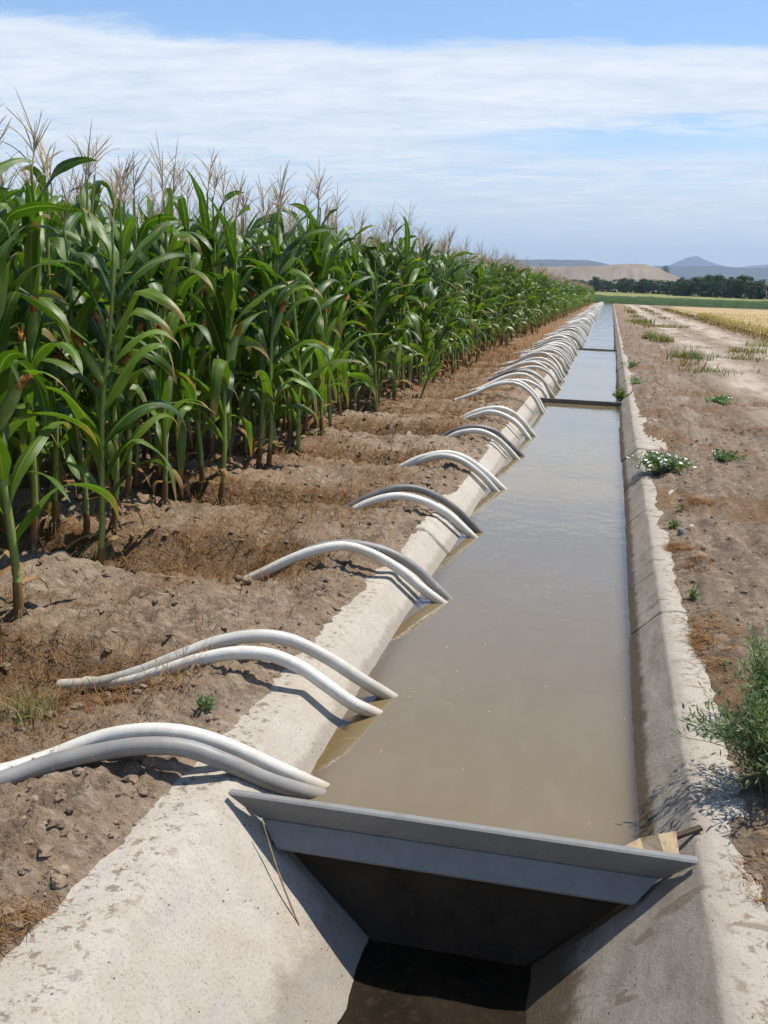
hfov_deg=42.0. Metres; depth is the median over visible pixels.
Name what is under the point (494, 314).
corn plant
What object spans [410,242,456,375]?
corn plant
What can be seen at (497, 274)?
corn plant
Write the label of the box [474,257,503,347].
corn plant
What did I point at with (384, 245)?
corn plant
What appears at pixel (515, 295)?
corn plant
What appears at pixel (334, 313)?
corn plant
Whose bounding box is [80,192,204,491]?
corn plant
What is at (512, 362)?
siphon tube
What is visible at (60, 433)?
corn plant
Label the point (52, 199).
corn plant
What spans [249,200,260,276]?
corn plant
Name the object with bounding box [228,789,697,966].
check gate
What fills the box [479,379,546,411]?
siphon tube
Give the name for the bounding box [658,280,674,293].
tree
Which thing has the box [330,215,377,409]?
corn plant
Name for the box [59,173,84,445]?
corn plant
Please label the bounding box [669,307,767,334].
wheat field
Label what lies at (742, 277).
tree
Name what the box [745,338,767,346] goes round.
grass tuft
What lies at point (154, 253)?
corn plant
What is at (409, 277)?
corn plant
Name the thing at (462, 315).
corn plant
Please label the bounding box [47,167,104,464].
corn plant
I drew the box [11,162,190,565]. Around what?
corn plant
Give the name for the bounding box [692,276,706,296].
tree
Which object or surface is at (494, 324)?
corn plant
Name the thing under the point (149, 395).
corn plant
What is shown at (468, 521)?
siphon tube
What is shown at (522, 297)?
corn plant
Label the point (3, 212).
corn plant
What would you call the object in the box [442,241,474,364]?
corn plant
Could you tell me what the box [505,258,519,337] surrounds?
corn plant
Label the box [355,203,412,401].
corn plant
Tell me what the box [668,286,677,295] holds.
tree
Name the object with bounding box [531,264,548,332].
corn plant
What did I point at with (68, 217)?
corn plant
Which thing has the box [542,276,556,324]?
corn plant
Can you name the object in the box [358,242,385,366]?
corn plant
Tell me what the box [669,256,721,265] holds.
mountain
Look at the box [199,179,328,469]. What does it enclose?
corn plant
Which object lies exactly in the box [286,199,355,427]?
corn plant
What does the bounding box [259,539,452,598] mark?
siphon tube
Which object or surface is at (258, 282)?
corn plant
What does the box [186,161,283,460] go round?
corn plant
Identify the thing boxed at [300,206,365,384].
corn plant
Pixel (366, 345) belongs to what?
corn plant
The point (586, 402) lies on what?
check gate
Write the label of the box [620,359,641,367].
weed
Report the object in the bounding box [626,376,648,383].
weed
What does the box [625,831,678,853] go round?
wooden block
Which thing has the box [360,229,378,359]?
corn plant
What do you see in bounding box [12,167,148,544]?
corn plant
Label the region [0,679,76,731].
grass tuft
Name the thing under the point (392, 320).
corn plant
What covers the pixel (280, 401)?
corn plant
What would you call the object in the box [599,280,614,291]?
tree
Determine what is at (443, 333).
corn plant
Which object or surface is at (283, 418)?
corn plant
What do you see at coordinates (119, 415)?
corn plant
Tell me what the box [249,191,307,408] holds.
corn plant
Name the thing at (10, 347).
corn plant
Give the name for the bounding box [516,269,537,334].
corn plant
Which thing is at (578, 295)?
corn field
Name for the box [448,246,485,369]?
corn plant
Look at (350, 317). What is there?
corn plant
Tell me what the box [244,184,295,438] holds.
corn plant
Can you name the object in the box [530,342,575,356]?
siphon tube
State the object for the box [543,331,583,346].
siphon tube
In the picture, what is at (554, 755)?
water
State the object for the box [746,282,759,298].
tree
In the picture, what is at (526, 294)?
corn plant
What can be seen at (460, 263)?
corn plant
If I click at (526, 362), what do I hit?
siphon tube
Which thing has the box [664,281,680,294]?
tree
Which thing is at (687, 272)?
mesa
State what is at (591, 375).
water
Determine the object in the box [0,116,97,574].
corn plant
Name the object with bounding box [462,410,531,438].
siphon tube
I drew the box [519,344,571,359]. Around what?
siphon tube
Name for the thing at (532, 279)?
corn plant
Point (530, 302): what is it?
corn plant
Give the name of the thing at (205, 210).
corn plant
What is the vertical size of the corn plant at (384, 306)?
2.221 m
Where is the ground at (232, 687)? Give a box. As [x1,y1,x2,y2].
[0,289,767,962]
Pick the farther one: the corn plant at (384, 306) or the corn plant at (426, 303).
the corn plant at (426, 303)
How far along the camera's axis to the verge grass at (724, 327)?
45.10 m
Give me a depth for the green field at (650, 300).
144.71 m
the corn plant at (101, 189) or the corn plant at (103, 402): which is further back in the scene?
the corn plant at (101, 189)
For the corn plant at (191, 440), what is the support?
on the ground at (232, 687)
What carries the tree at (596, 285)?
on the hay meadow
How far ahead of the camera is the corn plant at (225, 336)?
6.79 m
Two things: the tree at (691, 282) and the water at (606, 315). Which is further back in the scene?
the tree at (691, 282)
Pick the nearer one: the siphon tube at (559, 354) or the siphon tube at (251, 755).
the siphon tube at (251, 755)
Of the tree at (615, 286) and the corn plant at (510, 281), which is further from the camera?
the tree at (615, 286)
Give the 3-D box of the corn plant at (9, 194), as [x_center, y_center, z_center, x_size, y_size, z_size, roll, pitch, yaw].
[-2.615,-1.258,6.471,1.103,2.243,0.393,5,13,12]
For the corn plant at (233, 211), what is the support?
on the ground at (232, 687)
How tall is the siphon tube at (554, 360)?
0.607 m
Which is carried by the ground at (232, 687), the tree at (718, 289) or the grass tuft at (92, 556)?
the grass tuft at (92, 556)
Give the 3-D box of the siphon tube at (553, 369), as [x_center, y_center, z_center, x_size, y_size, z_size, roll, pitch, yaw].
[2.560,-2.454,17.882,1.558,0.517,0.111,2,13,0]
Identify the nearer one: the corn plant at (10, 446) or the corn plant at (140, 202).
the corn plant at (10, 446)
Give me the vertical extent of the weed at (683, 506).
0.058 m
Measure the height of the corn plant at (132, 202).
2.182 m
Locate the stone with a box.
[677,528,685,535]
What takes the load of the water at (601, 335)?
in the concrete ditch
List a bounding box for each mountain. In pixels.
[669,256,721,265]
[739,264,767,267]
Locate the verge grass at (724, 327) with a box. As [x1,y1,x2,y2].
[623,307,767,375]
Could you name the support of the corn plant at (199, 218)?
on the ground at (232, 687)
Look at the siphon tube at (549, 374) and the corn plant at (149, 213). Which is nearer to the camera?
the corn plant at (149, 213)
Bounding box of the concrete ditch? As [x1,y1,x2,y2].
[0,304,767,1023]
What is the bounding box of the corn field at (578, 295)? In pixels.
[0,172,595,402]
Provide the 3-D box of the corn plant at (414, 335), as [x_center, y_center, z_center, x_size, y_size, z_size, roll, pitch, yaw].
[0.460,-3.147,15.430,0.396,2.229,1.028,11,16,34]
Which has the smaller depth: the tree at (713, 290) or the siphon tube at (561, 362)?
the siphon tube at (561, 362)
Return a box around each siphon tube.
[0,722,329,787]
[0,736,325,798]
[57,629,397,698]
[83,646,382,716]
[243,541,447,603]
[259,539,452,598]
[344,484,483,532]
[353,492,477,537]
[399,450,506,489]
[408,453,499,491]
[440,424,524,455]
[446,428,519,458]
[455,381,544,412]
[460,406,536,435]
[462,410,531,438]
[469,379,548,397]
[474,369,555,397]
[477,372,548,396]
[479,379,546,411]
[483,368,550,396]
[493,361,561,388]
[494,352,566,376]
[497,360,562,381]
[509,352,568,372]
[511,352,565,376]
[514,344,573,359]
[516,357,565,381]
[518,349,570,367]
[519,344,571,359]
[520,365,560,388]
[522,346,572,363]
[523,342,574,357]
[524,348,570,363]
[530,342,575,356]
[532,338,574,353]
[534,335,576,351]
[534,340,577,354]
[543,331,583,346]
[546,333,582,346]
[547,328,584,342]
[548,326,585,337]
[553,335,578,348]
[563,334,581,347]
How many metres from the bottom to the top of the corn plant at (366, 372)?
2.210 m
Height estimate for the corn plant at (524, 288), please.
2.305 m
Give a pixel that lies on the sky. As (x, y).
(610, 132)
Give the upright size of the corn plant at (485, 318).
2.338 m
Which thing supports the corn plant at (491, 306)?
on the ground at (232, 687)
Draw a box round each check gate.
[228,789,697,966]
[540,398,621,406]
[579,348,616,351]
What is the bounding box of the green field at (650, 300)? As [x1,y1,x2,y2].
[592,295,767,308]
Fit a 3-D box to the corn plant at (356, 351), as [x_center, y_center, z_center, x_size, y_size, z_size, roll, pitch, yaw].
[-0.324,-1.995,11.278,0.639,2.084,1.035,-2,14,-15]
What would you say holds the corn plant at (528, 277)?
on the ground at (232, 687)
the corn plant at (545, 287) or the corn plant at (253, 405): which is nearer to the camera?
the corn plant at (253, 405)
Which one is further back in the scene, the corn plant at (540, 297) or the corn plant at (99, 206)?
the corn plant at (540, 297)
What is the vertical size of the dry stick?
0.234 m
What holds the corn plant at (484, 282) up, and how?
on the ground at (232, 687)
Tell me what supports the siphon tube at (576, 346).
on the ground at (232, 687)
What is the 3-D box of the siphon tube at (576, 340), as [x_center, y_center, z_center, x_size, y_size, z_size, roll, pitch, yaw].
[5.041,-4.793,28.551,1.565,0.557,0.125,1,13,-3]
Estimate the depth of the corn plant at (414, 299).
12.39 m
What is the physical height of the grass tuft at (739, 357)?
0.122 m
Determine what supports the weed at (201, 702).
on the ground at (232, 687)
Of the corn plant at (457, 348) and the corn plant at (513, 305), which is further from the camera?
the corn plant at (513, 305)
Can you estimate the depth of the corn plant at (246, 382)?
8.97 m
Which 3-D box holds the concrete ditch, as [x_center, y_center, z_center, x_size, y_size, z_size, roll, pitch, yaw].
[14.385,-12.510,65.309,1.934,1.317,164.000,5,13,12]
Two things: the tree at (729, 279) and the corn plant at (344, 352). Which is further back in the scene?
the tree at (729, 279)
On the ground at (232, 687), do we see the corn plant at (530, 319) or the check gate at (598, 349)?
the corn plant at (530, 319)
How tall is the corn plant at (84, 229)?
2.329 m
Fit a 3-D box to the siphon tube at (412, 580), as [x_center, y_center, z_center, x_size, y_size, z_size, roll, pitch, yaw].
[-0.161,0.363,5.177,1.202,0.434,0.050,1,13,-4]
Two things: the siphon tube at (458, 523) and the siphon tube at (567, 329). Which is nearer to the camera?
the siphon tube at (458, 523)
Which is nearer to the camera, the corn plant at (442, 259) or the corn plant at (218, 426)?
the corn plant at (218, 426)
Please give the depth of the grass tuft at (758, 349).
27.08 m
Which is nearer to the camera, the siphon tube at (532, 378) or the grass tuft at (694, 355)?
the siphon tube at (532, 378)
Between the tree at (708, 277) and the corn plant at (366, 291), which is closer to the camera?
the corn plant at (366, 291)
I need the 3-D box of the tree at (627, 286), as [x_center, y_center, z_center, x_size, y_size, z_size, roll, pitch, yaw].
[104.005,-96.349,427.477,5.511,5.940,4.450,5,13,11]
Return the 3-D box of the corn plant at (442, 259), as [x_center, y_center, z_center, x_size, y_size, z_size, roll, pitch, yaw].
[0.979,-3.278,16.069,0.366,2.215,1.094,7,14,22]
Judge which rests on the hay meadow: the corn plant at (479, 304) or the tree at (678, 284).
the tree at (678, 284)
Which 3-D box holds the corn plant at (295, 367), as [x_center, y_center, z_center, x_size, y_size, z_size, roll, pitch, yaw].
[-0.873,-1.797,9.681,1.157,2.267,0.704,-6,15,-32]
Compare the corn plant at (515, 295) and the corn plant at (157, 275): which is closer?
the corn plant at (157, 275)
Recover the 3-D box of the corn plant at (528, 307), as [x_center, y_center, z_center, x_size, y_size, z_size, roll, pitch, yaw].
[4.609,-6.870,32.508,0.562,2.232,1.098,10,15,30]
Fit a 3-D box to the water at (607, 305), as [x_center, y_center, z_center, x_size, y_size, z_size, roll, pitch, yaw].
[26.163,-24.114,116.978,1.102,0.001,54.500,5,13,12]
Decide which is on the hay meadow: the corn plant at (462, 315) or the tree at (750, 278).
the tree at (750, 278)
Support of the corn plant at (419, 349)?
on the ground at (232, 687)
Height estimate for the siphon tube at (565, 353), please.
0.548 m
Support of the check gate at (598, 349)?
on the concrete ditch
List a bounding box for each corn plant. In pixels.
[0,102,118,620]
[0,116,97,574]
[0,129,66,553]
[0,142,154,533]
[0,150,80,489]
[0,170,44,401]
[0,173,85,508]
[0,175,45,467]
[0,188,60,441]
[0,249,60,538]
[1,88,97,554]
[2,146,94,535]
[8,134,90,494]
[11,142,100,476]
[11,158,49,419]
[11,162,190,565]
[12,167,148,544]
[13,133,171,498]
[44,150,217,533]
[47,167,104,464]
[58,122,150,496]
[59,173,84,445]
[59,200,64,441]
[64,147,103,389]
[66,171,133,442]
[68,133,140,476]
[79,153,195,500]
[80,158,155,485]
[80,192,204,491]
[96,166,147,431]
[102,167,180,457]
[105,172,133,431]
[106,166,217,495]
[109,134,212,506]
[112,186,157,238]
[114,153,269,493]
[116,177,136,223]
[126,192,143,216]
[128,170,165,413]
[131,204,177,429]
[137,141,227,500]
[137,182,174,457]
[144,195,176,442]
[153,173,244,438]
[162,222,202,452]
[170,149,252,455]
[174,185,223,429]
[176,172,292,504]
[178,147,255,459]
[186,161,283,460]
[189,186,245,377]
[189,201,198,224]
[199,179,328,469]
[201,209,254,433]
[202,199,264,451]
[203,161,335,468]
[215,184,296,421]
[216,181,248,247]
[216,202,290,456]
[220,172,288,454]
[232,192,287,422]
[234,198,306,451]
[238,175,306,455]
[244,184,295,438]
[246,180,340,437]
[247,190,363,455]
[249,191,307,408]
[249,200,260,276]
[249,264,279,424]
[251,196,284,413]
[251,205,304,421]
[253,213,304,405]
[257,223,307,430]
[271,168,346,435]
[282,182,330,414]
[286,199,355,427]
[286,206,335,427]
[288,195,375,427]
[290,164,347,435]
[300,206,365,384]
[314,210,352,379]
[321,210,351,396]
[324,187,392,415]
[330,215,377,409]
[334,214,379,396]
[334,215,391,411]
[335,240,351,388]
[337,207,389,388]
[340,229,420,411]
[341,246,385,410]
[347,222,406,396]
[348,207,362,362]
[351,223,411,401]
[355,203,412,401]
[356,228,381,388]
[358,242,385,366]
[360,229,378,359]
[364,206,423,397]
[365,214,410,388]
[367,200,428,401]
[367,213,426,390]
[378,239,437,397]
[387,234,433,373]
[389,215,436,391]
[389,220,440,384]
[389,224,444,377]
[400,234,442,378]
[409,231,476,382]
[410,229,453,382]
[410,240,416,375]
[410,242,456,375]
[411,221,454,385]
[412,228,442,385]
[418,284,466,398]
[423,237,458,366]
[427,233,468,367]
[428,227,475,376]
[430,239,460,358]
[432,237,464,374]
[436,243,478,374]
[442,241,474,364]
[444,257,473,367]
[445,243,473,370]
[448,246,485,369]
[451,235,489,360]
[456,241,483,357]
[458,244,484,339]
[461,242,489,366]
[462,250,500,360]
[464,249,492,355]
[465,258,503,356]
[470,251,503,354]
[472,242,492,362]
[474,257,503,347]
[475,245,509,351]
[475,259,500,351]
[480,255,503,349]
[480,256,493,349]
[481,261,519,349]
[483,251,512,345]
[483,254,507,348]
[488,256,512,345]
[488,262,522,343]
[496,248,523,344]
[497,249,519,344]
[499,261,528,347]
[502,252,522,344]
[503,257,523,330]
[504,262,529,336]
[505,252,529,343]
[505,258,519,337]
[509,261,527,339]
[512,260,527,338]
[514,264,539,332]
[515,260,532,333]
[516,260,534,336]
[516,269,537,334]
[519,256,539,336]
[520,264,542,334]
[521,268,538,333]
[523,266,537,333]
[528,267,552,330]
[529,270,539,334]
[530,266,549,329]
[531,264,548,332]
[531,267,553,331]
[534,266,553,333]
[535,262,551,325]
[535,268,551,326]
[539,271,554,328]
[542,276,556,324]
[543,281,560,325]
[546,274,559,323]
[546,275,563,321]
[548,277,559,322]
[555,275,564,321]
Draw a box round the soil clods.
[0,386,767,959]
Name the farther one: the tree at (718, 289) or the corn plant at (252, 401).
the tree at (718, 289)
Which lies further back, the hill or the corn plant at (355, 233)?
the hill
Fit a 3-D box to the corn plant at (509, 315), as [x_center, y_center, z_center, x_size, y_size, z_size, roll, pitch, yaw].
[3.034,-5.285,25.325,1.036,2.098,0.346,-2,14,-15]
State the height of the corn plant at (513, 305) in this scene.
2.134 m
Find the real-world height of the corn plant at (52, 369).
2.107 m
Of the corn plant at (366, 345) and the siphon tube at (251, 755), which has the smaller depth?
the siphon tube at (251, 755)
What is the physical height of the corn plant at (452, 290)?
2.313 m
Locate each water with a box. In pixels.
[306,402,632,845]
[548,349,615,401]
[582,321,613,349]
[597,308,612,321]
[603,302,612,308]
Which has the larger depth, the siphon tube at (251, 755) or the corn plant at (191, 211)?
the corn plant at (191, 211)
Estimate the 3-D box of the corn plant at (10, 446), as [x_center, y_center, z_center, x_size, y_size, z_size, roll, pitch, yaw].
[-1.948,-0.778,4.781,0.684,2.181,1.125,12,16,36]
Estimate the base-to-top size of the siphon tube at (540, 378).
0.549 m
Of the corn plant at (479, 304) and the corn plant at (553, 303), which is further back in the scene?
the corn plant at (553, 303)
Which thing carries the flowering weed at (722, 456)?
on the ground at (232, 687)
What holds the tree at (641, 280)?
on the hay meadow
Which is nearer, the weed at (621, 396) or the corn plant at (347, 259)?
the corn plant at (347, 259)
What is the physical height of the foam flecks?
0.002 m
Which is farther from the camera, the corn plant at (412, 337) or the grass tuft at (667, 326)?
the grass tuft at (667, 326)
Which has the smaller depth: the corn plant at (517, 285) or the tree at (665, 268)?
the corn plant at (517, 285)
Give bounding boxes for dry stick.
[262,820,299,924]
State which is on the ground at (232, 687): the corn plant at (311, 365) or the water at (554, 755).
the corn plant at (311, 365)
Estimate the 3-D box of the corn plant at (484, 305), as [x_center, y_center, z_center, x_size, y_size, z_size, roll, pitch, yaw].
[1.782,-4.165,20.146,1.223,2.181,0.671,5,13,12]
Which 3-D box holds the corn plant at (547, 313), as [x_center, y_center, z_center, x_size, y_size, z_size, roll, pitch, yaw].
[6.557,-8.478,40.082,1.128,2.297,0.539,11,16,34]
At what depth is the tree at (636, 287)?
421.18 m
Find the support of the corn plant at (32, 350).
on the ground at (232, 687)
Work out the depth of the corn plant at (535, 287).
32.85 m
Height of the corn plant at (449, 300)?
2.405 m
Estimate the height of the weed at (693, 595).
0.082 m
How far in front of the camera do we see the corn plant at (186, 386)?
7.01 m
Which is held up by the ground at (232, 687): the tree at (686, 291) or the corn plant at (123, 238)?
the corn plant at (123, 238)
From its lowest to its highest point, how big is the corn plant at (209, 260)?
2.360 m
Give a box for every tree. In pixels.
[591,276,603,291]
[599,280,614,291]
[612,280,625,291]
[616,277,629,292]
[621,280,632,292]
[627,278,636,292]
[630,282,642,292]
[634,278,652,293]
[638,279,653,293]
[643,280,660,293]
[652,280,666,293]
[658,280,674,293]
[660,282,671,293]
[662,265,669,272]
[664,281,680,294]
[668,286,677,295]
[674,277,684,294]
[676,279,693,295]
[678,276,702,296]
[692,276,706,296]
[697,279,713,296]
[699,274,723,296]
[706,274,727,297]
[708,275,723,296]
[721,277,738,297]
[722,279,740,297]
[732,274,752,298]
[732,276,756,297]
[742,280,758,298]
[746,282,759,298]
[754,279,767,299]
[755,281,767,299]
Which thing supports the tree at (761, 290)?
on the hay meadow
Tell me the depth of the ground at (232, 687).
5.52 m
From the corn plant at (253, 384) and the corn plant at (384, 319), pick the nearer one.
the corn plant at (253, 384)
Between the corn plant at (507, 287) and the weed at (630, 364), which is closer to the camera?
the weed at (630, 364)
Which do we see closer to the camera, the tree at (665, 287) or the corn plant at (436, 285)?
the corn plant at (436, 285)
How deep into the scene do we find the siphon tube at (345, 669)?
3.88 m
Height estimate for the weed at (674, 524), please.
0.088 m
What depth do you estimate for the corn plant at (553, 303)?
42.94 m
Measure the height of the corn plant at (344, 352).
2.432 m
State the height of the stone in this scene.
0.072 m
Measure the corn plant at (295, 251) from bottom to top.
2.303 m
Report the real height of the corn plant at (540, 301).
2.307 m
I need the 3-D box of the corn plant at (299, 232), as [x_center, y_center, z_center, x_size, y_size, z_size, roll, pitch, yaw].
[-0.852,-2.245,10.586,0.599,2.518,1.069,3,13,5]
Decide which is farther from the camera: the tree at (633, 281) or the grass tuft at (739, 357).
the tree at (633, 281)
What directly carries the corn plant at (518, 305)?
on the ground at (232, 687)
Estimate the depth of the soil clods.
3.84 m
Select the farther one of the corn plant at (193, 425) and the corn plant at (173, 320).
the corn plant at (193, 425)
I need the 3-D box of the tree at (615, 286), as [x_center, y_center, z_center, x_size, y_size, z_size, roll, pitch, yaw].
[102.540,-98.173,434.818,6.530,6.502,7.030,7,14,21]
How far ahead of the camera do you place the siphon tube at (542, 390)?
14.24 m
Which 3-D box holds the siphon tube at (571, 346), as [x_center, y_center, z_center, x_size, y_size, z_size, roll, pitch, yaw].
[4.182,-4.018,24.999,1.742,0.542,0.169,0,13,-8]
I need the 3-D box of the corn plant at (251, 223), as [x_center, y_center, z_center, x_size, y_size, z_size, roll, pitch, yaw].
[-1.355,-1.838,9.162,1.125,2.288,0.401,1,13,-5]
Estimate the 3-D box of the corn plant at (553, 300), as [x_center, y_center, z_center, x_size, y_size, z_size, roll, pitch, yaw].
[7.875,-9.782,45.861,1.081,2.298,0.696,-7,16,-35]
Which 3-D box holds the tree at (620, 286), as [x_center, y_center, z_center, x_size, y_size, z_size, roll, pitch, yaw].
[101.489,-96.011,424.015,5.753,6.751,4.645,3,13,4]
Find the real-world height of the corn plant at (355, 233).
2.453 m
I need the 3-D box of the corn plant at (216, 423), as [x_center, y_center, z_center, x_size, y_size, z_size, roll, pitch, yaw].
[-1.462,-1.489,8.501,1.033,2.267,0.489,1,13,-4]
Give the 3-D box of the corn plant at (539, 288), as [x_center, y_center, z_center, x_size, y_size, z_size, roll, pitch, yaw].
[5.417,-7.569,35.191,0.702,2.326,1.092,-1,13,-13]
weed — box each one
[195,693,216,715]
[612,386,631,400]
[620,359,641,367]
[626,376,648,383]
[627,451,697,473]
[663,519,681,528]
[668,671,767,796]
[674,504,689,511]
[684,585,701,599]
[701,394,738,404]
[710,448,747,461]
[723,621,767,713]
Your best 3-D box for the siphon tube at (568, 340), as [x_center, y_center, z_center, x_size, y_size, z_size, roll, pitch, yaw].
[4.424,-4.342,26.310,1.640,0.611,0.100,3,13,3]
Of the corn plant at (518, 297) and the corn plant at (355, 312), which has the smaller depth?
the corn plant at (355, 312)
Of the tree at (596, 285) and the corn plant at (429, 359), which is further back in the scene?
the tree at (596, 285)
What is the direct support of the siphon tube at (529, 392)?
on the ground at (232, 687)
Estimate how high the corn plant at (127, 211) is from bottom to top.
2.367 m
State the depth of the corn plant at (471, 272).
18.74 m
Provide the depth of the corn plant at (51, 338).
4.98 m
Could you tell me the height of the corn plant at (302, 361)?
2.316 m
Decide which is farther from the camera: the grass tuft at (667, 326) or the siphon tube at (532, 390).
the grass tuft at (667, 326)
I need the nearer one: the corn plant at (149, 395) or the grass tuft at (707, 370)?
the corn plant at (149, 395)
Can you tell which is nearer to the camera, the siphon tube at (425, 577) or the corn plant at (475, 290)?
the siphon tube at (425, 577)
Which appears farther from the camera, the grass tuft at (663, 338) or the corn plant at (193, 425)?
the grass tuft at (663, 338)
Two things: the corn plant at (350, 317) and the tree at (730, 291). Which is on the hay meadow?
the tree at (730, 291)
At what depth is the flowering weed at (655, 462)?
8.23 m
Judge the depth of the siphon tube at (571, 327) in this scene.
34.07 m
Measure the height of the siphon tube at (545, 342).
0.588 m
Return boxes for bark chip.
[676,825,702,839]
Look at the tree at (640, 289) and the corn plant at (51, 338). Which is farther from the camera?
the tree at (640, 289)
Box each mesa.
[459,258,608,266]
[652,266,767,284]
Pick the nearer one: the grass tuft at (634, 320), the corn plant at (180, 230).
the corn plant at (180, 230)
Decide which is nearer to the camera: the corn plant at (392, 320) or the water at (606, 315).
the corn plant at (392, 320)
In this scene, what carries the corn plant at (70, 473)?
on the ground at (232, 687)
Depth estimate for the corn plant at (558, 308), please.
46.52 m
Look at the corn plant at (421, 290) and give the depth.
13.78 m
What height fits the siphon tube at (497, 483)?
0.434 m
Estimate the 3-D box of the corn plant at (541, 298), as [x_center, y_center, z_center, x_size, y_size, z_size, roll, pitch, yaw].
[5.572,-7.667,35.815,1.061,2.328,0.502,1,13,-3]
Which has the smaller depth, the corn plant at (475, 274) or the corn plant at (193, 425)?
the corn plant at (193, 425)
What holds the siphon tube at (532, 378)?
on the ground at (232, 687)
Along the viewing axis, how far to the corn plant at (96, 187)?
6.27 m
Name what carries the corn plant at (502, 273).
on the ground at (232, 687)
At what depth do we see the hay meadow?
310.22 m
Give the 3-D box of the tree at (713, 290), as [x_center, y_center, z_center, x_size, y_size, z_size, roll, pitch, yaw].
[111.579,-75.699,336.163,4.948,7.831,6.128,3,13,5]
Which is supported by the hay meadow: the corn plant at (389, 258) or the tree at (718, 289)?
the tree at (718, 289)
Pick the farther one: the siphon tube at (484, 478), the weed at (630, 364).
the weed at (630, 364)
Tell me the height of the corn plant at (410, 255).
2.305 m
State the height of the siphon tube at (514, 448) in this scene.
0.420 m
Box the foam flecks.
[385,450,620,824]
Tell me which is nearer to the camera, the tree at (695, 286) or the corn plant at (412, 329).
the corn plant at (412, 329)
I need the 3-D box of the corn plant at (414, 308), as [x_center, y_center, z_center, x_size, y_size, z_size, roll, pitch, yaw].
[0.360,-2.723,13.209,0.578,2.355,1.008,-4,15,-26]
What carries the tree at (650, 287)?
on the hay meadow
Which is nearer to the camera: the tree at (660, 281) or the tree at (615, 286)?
the tree at (660, 281)
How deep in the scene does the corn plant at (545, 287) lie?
36.25 m
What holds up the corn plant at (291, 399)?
on the ground at (232, 687)
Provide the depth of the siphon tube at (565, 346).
24.05 m
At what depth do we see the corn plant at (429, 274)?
14.68 m
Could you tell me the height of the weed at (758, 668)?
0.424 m
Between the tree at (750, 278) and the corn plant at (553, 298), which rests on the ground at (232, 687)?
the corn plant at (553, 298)
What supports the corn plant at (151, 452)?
on the ground at (232, 687)
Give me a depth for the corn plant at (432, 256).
18.26 m
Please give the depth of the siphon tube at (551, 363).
17.93 m
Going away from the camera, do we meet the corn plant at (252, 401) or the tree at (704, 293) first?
the corn plant at (252, 401)
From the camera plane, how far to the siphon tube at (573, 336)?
29.75 m
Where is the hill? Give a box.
[520,264,687,288]
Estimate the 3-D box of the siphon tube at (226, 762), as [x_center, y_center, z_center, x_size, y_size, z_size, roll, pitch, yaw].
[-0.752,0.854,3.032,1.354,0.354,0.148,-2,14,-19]
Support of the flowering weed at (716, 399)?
on the ground at (232, 687)
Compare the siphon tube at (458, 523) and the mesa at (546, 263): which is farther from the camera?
the mesa at (546, 263)
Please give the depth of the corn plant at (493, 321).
23.39 m
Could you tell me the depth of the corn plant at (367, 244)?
11.80 m
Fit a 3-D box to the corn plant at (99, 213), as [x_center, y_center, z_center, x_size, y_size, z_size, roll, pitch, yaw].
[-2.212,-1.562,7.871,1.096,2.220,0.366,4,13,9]
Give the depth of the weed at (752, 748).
3.03 m
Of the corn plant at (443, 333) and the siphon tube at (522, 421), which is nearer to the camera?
the siphon tube at (522, 421)
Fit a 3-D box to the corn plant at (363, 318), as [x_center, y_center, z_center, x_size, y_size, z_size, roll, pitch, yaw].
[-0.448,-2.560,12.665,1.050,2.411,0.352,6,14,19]
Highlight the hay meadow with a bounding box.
[595,292,767,300]
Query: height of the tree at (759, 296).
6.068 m
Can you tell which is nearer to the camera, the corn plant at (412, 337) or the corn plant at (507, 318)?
the corn plant at (412, 337)
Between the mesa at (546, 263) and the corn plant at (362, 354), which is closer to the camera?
the corn plant at (362, 354)
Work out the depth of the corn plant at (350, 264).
12.58 m
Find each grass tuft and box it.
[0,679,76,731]
[70,541,114,561]
[624,317,654,323]
[638,329,662,339]
[646,331,675,342]
[648,322,688,327]
[664,345,716,360]
[679,365,743,375]
[715,354,761,360]
[728,344,766,353]
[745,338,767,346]
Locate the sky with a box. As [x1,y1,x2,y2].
[0,0,767,266]
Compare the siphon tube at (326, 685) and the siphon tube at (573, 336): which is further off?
the siphon tube at (573, 336)
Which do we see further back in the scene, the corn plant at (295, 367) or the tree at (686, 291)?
the tree at (686, 291)
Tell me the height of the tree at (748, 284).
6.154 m
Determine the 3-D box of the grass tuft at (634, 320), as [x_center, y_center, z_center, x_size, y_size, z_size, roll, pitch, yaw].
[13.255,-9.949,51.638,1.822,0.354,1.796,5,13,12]
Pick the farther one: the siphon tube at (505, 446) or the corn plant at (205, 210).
the siphon tube at (505, 446)
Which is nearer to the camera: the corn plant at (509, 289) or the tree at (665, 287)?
the corn plant at (509, 289)
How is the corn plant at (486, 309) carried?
on the ground at (232, 687)
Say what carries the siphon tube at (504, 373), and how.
on the ground at (232, 687)
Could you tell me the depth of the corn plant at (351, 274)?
11.92 m
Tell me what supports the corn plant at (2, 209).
on the ground at (232, 687)
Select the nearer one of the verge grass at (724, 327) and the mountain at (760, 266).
the verge grass at (724, 327)
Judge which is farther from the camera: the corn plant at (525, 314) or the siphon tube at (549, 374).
the corn plant at (525, 314)
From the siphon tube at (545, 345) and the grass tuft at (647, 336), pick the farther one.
the grass tuft at (647, 336)
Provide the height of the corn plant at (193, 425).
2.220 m
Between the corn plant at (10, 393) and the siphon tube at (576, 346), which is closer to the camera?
the corn plant at (10, 393)

